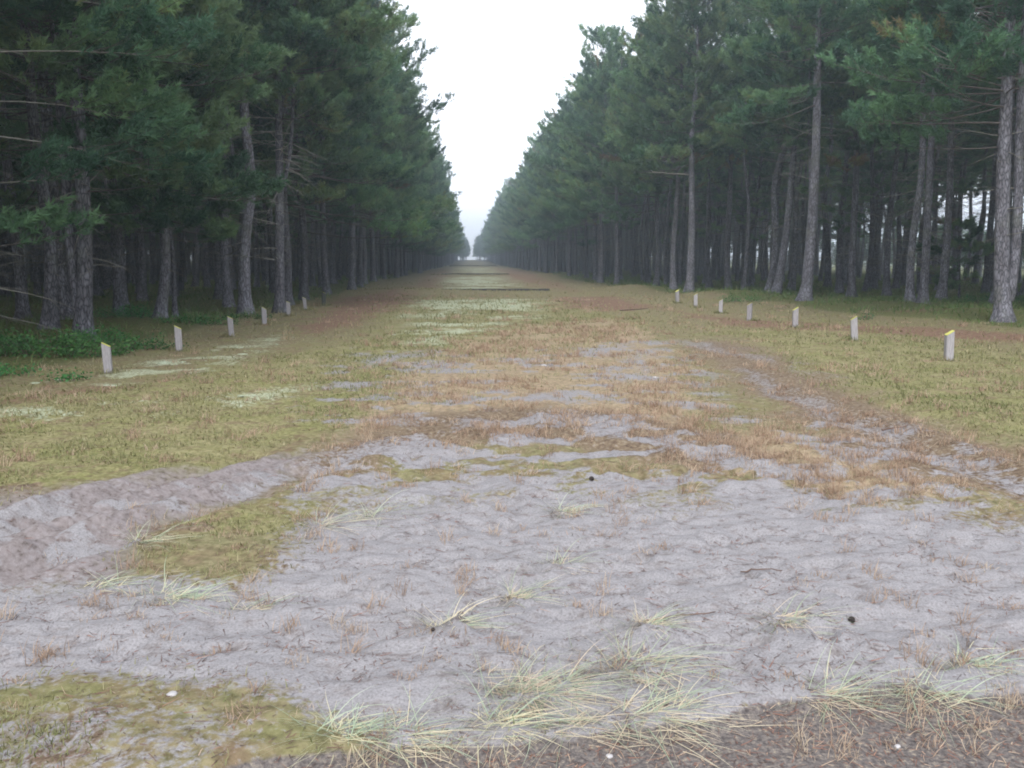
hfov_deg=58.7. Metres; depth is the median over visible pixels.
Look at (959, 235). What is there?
pine tree
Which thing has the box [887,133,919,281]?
pine tree
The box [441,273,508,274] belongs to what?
timber barrier
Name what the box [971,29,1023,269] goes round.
pine tree
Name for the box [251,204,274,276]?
pine tree
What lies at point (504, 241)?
pine tree
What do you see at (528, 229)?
pine tree
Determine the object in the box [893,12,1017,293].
pine tree
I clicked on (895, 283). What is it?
pine tree
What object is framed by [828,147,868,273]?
pine tree
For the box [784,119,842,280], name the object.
pine tree
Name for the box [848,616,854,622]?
pine cone
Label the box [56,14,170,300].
pine tree
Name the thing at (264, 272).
pine tree
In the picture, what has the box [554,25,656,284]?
pine tree
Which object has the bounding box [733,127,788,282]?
pine tree
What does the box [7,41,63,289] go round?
pine tree
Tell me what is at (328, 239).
pine tree
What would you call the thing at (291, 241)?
pine tree
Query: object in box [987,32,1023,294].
pine tree
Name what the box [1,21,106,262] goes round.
pine tree
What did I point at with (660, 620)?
grass tuft
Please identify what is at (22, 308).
pine tree
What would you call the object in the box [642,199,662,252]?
pine tree
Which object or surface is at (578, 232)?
pine tree
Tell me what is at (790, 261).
pine tree
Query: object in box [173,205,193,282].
pine tree
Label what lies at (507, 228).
pine tree
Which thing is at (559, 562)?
grass tuft
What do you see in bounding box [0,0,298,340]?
pine tree
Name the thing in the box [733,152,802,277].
pine tree
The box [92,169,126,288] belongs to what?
pine tree
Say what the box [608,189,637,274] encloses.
pine tree
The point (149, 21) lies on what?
pine tree
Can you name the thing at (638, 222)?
pine tree
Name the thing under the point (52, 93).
pine tree
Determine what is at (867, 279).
pine tree
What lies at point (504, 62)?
sky
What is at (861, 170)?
pine tree
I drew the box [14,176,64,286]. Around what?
pine tree
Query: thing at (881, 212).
pine tree
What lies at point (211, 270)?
pine tree
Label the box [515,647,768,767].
grass tuft
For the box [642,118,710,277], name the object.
pine tree
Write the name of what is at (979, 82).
pine tree
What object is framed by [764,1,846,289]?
pine tree
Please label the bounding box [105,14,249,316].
pine tree
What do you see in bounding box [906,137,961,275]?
pine tree
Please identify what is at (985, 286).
pine tree
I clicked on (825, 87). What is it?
pine tree
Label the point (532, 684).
grass tuft
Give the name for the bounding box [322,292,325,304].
marker post
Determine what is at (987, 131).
pine tree
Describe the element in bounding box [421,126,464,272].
pine tree
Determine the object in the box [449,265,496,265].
timber barrier
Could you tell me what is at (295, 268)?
pine tree
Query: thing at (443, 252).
pine tree
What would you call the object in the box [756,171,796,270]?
pine tree
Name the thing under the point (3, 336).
bush
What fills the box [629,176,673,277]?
pine tree
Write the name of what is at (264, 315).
marker post
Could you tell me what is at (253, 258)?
pine tree
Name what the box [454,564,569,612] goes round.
grass tuft
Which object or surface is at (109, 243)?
pine tree
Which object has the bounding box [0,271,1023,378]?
undergrowth
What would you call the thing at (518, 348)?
short grass
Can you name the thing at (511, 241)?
pine tree
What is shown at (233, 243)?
pine tree
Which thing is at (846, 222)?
pine tree
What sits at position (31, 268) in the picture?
pine tree
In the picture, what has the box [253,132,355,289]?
pine tree
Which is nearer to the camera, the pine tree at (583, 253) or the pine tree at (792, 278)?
the pine tree at (792, 278)
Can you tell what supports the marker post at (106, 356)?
on the ground at (82, 526)
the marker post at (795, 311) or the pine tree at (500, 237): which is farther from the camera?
the pine tree at (500, 237)
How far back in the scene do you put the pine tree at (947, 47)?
23.66 m
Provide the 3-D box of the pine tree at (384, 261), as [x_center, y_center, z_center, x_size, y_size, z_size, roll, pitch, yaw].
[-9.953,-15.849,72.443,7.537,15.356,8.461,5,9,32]
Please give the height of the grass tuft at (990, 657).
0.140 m
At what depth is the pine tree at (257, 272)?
55.88 m
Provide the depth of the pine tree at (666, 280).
62.29 m
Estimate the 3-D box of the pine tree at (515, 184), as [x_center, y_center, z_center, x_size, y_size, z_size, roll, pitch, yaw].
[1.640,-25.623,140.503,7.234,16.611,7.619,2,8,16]
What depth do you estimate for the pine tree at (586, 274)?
80.61 m
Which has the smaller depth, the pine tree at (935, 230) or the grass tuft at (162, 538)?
the grass tuft at (162, 538)
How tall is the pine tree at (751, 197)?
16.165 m
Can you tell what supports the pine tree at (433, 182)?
on the ground at (82, 526)
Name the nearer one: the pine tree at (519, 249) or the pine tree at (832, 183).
the pine tree at (832, 183)
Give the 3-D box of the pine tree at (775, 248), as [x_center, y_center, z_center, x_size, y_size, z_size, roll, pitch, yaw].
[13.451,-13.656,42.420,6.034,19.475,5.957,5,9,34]
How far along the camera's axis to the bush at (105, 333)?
18.28 m
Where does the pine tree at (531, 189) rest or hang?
on the ground at (82, 526)
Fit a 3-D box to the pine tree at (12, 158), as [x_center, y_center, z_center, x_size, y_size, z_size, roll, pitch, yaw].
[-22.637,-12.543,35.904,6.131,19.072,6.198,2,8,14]
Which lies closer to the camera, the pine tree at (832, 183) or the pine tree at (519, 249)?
the pine tree at (832, 183)
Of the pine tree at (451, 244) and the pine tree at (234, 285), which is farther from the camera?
the pine tree at (451, 244)
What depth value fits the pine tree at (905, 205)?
72.99 m
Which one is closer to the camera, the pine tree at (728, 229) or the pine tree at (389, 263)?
the pine tree at (728, 229)
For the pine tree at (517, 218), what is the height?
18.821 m
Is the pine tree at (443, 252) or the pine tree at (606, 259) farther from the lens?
the pine tree at (443, 252)
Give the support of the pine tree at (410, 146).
on the ground at (82, 526)
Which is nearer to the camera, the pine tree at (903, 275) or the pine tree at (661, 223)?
the pine tree at (903, 275)
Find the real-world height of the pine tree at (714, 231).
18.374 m
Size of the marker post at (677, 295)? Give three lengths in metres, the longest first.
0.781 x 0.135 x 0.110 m
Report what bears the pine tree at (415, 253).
on the ground at (82, 526)
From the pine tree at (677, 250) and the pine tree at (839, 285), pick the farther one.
the pine tree at (677, 250)
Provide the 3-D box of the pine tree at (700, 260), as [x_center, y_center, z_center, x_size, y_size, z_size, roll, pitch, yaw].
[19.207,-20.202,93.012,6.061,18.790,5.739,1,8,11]
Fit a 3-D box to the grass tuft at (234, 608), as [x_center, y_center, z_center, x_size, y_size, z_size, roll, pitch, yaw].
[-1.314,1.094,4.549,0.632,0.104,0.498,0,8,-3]
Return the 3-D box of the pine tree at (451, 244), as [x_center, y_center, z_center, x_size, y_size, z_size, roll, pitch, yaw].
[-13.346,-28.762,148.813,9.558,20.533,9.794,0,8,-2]
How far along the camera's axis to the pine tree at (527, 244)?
115.19 m
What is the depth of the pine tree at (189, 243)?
79.65 m
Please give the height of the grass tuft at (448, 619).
0.198 m
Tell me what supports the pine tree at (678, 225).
on the ground at (82, 526)
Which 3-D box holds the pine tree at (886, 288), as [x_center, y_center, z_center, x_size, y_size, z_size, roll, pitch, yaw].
[17.335,-12.515,41.800,5.310,17.388,5.609,1,8,-2]
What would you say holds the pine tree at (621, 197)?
on the ground at (82, 526)
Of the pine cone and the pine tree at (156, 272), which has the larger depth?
the pine tree at (156, 272)
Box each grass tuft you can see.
[42,553,189,596]
[87,517,205,549]
[116,560,247,615]
[184,588,300,611]
[245,687,433,767]
[266,501,399,542]
[297,683,500,767]
[338,488,420,528]
[383,589,518,656]
[420,635,665,737]
[428,655,612,767]
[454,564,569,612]
[466,661,696,766]
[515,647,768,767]
[525,539,606,578]
[527,611,744,703]
[535,491,610,521]
[590,599,702,643]
[717,593,858,645]
[742,639,928,736]
[846,646,1017,745]
[916,633,1022,680]
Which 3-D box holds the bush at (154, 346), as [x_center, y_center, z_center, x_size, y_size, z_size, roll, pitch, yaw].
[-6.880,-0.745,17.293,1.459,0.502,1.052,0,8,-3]
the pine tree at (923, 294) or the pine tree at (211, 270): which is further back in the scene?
the pine tree at (211, 270)
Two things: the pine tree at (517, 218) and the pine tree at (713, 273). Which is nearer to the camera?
the pine tree at (713, 273)
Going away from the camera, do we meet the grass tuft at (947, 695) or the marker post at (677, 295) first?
the grass tuft at (947, 695)
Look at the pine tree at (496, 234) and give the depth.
185.41 m
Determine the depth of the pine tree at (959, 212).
60.28 m
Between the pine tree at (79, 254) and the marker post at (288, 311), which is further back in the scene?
the marker post at (288, 311)
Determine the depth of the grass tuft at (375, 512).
6.13 m
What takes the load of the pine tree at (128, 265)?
on the ground at (82, 526)
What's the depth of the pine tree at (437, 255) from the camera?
139.69 m
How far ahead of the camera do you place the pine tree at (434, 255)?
168.10 m
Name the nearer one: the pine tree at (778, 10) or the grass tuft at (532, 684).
the grass tuft at (532, 684)
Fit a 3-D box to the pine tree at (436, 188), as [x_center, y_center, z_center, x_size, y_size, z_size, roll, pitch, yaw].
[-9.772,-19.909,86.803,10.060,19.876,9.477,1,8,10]
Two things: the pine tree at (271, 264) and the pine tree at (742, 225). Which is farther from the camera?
the pine tree at (742, 225)
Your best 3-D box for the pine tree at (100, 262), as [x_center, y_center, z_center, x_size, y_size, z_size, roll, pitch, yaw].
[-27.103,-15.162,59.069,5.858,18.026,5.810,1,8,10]
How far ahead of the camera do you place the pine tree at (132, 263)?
58.95 m
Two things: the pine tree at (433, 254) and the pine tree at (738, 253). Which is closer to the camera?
the pine tree at (738, 253)
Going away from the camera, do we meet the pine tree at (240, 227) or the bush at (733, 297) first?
the bush at (733, 297)
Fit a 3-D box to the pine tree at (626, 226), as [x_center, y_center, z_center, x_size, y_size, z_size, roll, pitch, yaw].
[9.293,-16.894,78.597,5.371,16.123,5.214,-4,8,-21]
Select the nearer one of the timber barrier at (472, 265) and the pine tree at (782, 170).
the pine tree at (782, 170)
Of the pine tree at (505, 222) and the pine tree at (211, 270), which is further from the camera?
the pine tree at (505, 222)
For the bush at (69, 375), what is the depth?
12.71 m
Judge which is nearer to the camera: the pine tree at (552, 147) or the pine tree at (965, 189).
the pine tree at (965, 189)
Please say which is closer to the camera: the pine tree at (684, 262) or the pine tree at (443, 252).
the pine tree at (684, 262)
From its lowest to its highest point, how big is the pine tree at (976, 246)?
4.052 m
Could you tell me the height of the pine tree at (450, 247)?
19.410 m
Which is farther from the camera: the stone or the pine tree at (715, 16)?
the pine tree at (715, 16)
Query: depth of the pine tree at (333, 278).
60.07 m
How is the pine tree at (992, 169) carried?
on the ground at (82, 526)
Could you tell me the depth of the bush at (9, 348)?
15.93 m
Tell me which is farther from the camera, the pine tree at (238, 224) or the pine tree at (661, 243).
the pine tree at (661, 243)
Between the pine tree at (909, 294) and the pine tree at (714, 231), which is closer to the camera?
the pine tree at (909, 294)
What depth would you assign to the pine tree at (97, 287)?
42.83 m
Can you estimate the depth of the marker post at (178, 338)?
16.96 m
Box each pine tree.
[0,0,224,335]
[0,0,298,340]
[0,12,145,318]
[0,29,40,285]
[0,50,39,296]
[0,54,28,253]
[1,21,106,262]
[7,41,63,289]
[9,30,43,294]
[13,15,120,276]
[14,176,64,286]
[17,14,126,295]
[22,177,34,281]
[47,0,272,317]
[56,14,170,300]
[60,192,102,280]
[86,118,137,305]
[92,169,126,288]
[92,187,151,284]
[92,208,131,285]
[94,191,177,293]
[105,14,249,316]
[119,72,235,293]
[122,7,228,296]
[123,214,131,282]
[143,223,159,280]
[144,220,205,277]
[157,41,274,297]
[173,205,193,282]
[174,204,211,286]
[174,209,208,290]
[175,71,274,266]
[175,203,252,280]
[177,0,391,313]
[186,197,216,280]
[187,207,213,287]
[193,220,258,275]
[196,1,433,304]
[199,204,263,264]
[200,112,257,289]
[203,0,422,312]
[216,207,252,281]
[219,74,317,292]
[229,17,439,299]
[231,188,310,284]
[239,0,408,294]
[250,170,274,286]
[250,239,259,276]
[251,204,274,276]
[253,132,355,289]
[254,203,293,280]
[260,160,319,265]
[272,199,298,276]
[273,140,371,283]
[273,209,294,280]
[289,201,327,285]
[292,219,355,255]
[296,136,367,280]
[298,0,459,289]
[305,124,351,287]
[310,0,454,283]
[314,0,442,286]
[325,210,348,280]
[336,220,368,267]
[337,120,437,270]
[345,221,369,278]
[355,222,386,275]
[356,45,456,281]
[365,112,450,275]
[367,145,441,278]
[368,85,447,277]
[369,231,391,276]
[385,87,453,277]
[385,239,392,273]
[388,70,461,276]
[399,142,452,275]
[399,237,437,269]
[406,112,454,274]
[408,245,447,271]
[416,126,462,271]
[417,145,456,272]
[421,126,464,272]
[422,154,452,270]
[424,227,455,269]
[426,171,464,269]
[428,151,458,269]
[429,222,459,268]
[433,192,461,268]
[491,179,518,267]
[496,187,520,267]
[497,163,532,269]
[497,186,517,267]
[498,151,536,270]
[498,185,526,268]
[499,139,540,270]
[500,179,531,269]
[500,193,520,257]
[501,176,522,268]
[502,211,531,269]
[502,224,527,268]
[504,147,538,270]
[508,110,561,272]
[508,137,549,271]
[510,136,562,272]
[518,168,558,272]
[523,88,587,275]
[533,137,592,274]
[538,53,626,279]
[544,90,618,277]
[548,67,631,280]
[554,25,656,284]
[559,219,592,272]
[565,228,577,271]
[577,121,654,279]
[578,208,612,273]
[597,209,614,276]
[598,20,668,282]
[603,0,729,288]
[604,202,632,273]
[605,167,643,265]
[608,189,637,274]
[610,191,632,264]
[616,0,745,292]
[623,104,682,280]
[623,182,649,276]
[624,183,666,275]
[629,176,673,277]
[634,51,672,281]
[640,170,670,277]
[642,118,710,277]
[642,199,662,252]
[644,29,696,283]
[648,185,666,275]
[652,171,716,264]
[659,1,778,289]
[660,79,717,281]
[661,30,713,285]
[661,156,722,278]
[666,46,738,283]
[666,181,687,262]
[668,165,722,280]
[687,3,748,287]
[687,170,720,275]
[695,154,752,280]
[696,80,796,285]
[701,156,736,279]
[702,155,734,270]
[709,0,866,293]
[710,171,744,276]
[711,150,772,280]
[714,0,896,300]
[720,165,771,278]
[723,32,790,284]
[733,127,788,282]
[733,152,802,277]
[734,157,768,278]
[738,1,859,291]
[739,143,787,280]
[743,17,821,263]
[752,23,800,267]
[753,0,864,274]
[755,119,843,260]
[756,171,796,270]
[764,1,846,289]
[765,0,930,296]
[768,170,807,261]
[769,119,828,281]
[783,3,896,292]
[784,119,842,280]
[786,116,843,279]
[787,153,825,279]
[800,98,841,286]
[802,94,878,282]
[815,0,1023,322]
[821,150,879,269]
[823,117,883,284]
[824,11,948,295]
[828,10,927,291]
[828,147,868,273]
[829,153,866,254]
[832,95,945,288]
[837,138,944,268]
[843,69,963,288]
[850,143,915,278]
[861,155,901,280]
[862,0,1019,301]
[876,0,1005,299]
[876,98,967,285]
[883,0,1019,303]
[886,154,938,249]
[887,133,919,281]
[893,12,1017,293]
[894,78,1014,289]
[897,80,991,285]
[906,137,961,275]
[916,212,993,297]
[917,76,976,283]
[934,79,992,280]
[938,101,982,279]
[945,98,990,283]
[948,0,1023,302]
[959,83,1013,265]
[960,4,1017,292]
[964,128,1023,264]
[967,5,1023,297]
[967,95,1015,288]
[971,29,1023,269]
[972,8,1023,264]
[976,94,1023,238]
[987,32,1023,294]
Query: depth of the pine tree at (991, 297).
33.95 m
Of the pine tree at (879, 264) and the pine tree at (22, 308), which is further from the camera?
the pine tree at (879, 264)
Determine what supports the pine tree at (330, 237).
on the ground at (82, 526)
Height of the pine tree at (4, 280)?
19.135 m
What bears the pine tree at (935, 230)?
on the ground at (82, 526)
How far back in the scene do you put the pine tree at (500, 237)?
181.90 m
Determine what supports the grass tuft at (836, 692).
on the ground at (82, 526)
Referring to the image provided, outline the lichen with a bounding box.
[31,287,562,416]
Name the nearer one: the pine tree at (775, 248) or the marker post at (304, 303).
the marker post at (304, 303)
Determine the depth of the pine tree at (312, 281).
56.82 m
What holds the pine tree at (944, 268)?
on the ground at (82, 526)
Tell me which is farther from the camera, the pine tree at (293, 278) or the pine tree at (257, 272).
the pine tree at (293, 278)
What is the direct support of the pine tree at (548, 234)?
on the ground at (82, 526)
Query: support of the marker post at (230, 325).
on the ground at (82, 526)
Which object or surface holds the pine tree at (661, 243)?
on the ground at (82, 526)
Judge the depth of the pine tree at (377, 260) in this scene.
87.07 m
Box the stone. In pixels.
[166,691,177,696]
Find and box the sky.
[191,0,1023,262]
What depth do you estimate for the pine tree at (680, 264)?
58.93 m
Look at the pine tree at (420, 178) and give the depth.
67.94 m
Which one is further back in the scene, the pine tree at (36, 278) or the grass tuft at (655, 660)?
the pine tree at (36, 278)
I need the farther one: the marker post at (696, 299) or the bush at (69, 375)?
the marker post at (696, 299)
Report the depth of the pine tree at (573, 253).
114.04 m
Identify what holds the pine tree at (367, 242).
on the ground at (82, 526)
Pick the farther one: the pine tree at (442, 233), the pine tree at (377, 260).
the pine tree at (442, 233)
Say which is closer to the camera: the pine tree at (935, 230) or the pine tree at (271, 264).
the pine tree at (271, 264)
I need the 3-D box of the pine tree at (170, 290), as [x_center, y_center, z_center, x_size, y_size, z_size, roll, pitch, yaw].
[-15.436,-13.038,40.236,6.154,18.882,6.050,-2,8,-12]
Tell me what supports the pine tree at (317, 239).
on the ground at (82, 526)
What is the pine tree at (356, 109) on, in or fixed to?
on the ground at (82, 526)
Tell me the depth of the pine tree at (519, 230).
120.96 m
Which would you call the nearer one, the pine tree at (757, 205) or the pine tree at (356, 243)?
the pine tree at (757, 205)
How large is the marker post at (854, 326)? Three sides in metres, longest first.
0.777 x 0.134 x 0.109 m
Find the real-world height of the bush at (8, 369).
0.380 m
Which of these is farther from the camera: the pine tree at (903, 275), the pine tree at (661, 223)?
the pine tree at (661, 223)
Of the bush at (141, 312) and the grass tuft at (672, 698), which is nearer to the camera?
the grass tuft at (672, 698)
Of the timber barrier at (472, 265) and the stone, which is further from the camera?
the timber barrier at (472, 265)
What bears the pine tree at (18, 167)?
on the ground at (82, 526)
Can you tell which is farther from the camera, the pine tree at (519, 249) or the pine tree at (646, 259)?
the pine tree at (519, 249)
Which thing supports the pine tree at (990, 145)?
on the ground at (82, 526)
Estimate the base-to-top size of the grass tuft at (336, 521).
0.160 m
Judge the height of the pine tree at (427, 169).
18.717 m
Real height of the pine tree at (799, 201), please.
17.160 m
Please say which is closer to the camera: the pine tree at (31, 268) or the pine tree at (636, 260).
the pine tree at (31, 268)
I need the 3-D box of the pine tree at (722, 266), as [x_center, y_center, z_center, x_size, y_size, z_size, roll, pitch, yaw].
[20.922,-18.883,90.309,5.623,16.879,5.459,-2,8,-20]
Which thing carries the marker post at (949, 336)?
on the ground at (82, 526)
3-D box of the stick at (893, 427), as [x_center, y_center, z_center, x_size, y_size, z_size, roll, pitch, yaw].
[3.805,0.434,9.045,0.350,0.040,0.035,-3,8,-23]
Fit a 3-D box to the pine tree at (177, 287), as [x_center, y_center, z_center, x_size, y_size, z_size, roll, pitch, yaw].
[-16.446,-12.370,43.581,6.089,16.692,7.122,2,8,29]
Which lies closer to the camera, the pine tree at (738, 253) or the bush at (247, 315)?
the bush at (247, 315)
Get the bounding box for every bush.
[0,324,148,359]
[0,329,43,351]
[0,361,51,375]
[39,367,92,381]
[62,321,139,346]
[93,302,168,317]
[112,332,188,349]
[154,309,241,325]
[220,308,279,319]
[713,293,764,302]
[856,310,873,319]
[950,289,1023,302]
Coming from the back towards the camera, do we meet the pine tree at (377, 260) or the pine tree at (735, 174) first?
the pine tree at (377, 260)
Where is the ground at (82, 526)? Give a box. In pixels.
[0,260,1023,767]
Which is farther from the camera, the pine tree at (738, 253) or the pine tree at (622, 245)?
the pine tree at (622, 245)
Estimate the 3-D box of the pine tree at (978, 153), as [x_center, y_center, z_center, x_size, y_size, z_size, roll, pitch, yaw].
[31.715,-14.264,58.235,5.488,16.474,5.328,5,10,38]
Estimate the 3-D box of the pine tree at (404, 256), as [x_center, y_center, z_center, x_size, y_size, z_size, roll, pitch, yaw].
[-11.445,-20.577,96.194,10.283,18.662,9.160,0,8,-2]
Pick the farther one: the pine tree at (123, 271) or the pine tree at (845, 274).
the pine tree at (845, 274)
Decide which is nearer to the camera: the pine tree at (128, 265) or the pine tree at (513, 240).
the pine tree at (128, 265)
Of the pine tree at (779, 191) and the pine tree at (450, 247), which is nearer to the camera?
the pine tree at (779, 191)
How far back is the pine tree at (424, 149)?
63.66 m
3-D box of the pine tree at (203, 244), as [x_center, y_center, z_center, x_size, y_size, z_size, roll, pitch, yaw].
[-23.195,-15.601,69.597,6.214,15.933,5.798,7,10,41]
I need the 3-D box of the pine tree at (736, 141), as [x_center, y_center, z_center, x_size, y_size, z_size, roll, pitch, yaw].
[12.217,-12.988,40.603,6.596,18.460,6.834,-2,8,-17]
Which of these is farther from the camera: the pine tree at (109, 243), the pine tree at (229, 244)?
the pine tree at (109, 243)
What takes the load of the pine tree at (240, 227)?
on the ground at (82, 526)
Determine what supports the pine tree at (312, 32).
on the ground at (82, 526)
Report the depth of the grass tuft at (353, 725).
3.31 m
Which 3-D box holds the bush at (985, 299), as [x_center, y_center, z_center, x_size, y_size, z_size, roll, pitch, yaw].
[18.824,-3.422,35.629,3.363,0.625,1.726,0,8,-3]
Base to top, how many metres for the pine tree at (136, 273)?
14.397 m
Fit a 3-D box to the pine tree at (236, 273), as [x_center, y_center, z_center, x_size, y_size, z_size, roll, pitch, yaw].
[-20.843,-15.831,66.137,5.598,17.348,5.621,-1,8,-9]
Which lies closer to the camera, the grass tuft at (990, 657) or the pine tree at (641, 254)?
the grass tuft at (990, 657)
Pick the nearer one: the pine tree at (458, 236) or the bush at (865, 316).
the bush at (865, 316)
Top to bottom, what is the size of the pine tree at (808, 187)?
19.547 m
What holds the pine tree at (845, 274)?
on the ground at (82, 526)
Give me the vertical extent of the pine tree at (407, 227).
17.418 m
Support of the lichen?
on the ground at (82, 526)
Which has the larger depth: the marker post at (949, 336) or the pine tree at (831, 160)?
the pine tree at (831, 160)
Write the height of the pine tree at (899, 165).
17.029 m
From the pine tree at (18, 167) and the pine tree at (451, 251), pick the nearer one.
the pine tree at (18, 167)
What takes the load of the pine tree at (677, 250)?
on the ground at (82, 526)
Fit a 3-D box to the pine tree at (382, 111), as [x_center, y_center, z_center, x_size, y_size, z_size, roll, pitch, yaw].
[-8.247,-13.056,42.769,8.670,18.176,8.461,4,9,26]
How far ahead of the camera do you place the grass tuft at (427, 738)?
3.25 m
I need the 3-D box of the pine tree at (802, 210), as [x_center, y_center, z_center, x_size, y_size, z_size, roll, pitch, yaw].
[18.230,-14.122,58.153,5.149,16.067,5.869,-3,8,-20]
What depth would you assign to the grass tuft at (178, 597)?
4.64 m
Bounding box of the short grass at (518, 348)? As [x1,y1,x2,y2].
[0,266,1023,767]
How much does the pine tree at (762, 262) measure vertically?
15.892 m
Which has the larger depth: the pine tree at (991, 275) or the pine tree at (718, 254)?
the pine tree at (718, 254)
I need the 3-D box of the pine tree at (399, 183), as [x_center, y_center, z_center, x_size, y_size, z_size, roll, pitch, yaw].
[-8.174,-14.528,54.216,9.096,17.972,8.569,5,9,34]
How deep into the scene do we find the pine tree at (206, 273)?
54.77 m
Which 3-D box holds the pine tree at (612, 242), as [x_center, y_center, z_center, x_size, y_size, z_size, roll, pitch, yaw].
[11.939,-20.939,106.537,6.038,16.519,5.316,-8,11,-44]
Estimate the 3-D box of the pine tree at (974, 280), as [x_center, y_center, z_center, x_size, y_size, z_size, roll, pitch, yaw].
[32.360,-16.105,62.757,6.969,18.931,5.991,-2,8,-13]
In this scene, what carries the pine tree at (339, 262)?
on the ground at (82, 526)
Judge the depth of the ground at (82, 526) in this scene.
5.52 m
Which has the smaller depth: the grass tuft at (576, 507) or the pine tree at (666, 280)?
the grass tuft at (576, 507)
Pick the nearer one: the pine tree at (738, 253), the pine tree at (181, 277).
the pine tree at (181, 277)
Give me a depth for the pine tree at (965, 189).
53.47 m
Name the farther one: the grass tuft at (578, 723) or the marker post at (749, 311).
the marker post at (749, 311)
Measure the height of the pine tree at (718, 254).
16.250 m
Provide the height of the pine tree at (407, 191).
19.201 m
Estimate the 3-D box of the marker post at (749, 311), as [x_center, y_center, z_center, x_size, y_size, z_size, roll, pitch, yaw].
[6.737,-1.927,25.816,0.131,0.761,0.107,4,9,34]
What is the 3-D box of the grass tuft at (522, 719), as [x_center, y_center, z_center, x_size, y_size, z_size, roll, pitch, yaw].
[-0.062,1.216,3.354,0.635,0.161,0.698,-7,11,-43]
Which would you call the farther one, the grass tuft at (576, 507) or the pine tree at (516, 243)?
the pine tree at (516, 243)
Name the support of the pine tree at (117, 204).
on the ground at (82, 526)
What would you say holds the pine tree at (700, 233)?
on the ground at (82, 526)
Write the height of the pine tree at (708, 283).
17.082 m
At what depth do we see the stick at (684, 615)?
4.34 m
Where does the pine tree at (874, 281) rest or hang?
on the ground at (82, 526)
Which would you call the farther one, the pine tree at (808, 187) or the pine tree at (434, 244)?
the pine tree at (434, 244)
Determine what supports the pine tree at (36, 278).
on the ground at (82, 526)
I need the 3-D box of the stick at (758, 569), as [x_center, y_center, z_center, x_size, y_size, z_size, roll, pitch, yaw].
[1.377,1.027,5.010,0.262,0.036,0.016,-2,8,-16]
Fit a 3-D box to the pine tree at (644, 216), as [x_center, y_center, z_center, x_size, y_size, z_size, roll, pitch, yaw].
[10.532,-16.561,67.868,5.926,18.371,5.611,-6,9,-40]
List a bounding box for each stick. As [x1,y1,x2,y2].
[644,611,714,621]
[740,568,782,572]
[881,424,907,430]
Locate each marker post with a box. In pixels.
[101,342,112,372]
[174,325,182,350]
[227,316,233,336]
[261,307,266,324]
[286,301,290,315]
[302,297,306,309]
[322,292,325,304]
[675,289,678,302]
[694,293,697,307]
[719,299,722,312]
[747,303,751,320]
[792,307,798,326]
[850,316,857,339]
[944,330,954,360]
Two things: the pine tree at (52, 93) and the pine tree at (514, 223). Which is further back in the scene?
the pine tree at (514, 223)
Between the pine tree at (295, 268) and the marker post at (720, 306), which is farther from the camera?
the pine tree at (295, 268)
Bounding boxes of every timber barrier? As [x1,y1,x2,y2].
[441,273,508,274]
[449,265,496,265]
[455,288,549,290]
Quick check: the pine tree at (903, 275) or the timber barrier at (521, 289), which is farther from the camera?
the pine tree at (903, 275)
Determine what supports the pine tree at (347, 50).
on the ground at (82, 526)
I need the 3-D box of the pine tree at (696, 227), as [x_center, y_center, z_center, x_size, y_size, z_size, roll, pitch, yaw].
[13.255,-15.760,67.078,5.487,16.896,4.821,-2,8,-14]
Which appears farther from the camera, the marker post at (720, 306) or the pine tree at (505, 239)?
the pine tree at (505, 239)
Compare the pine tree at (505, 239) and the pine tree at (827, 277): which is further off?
the pine tree at (505, 239)
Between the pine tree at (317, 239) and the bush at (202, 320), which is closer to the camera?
the bush at (202, 320)
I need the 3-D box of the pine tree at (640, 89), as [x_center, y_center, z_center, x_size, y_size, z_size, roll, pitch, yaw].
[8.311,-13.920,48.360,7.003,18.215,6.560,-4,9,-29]

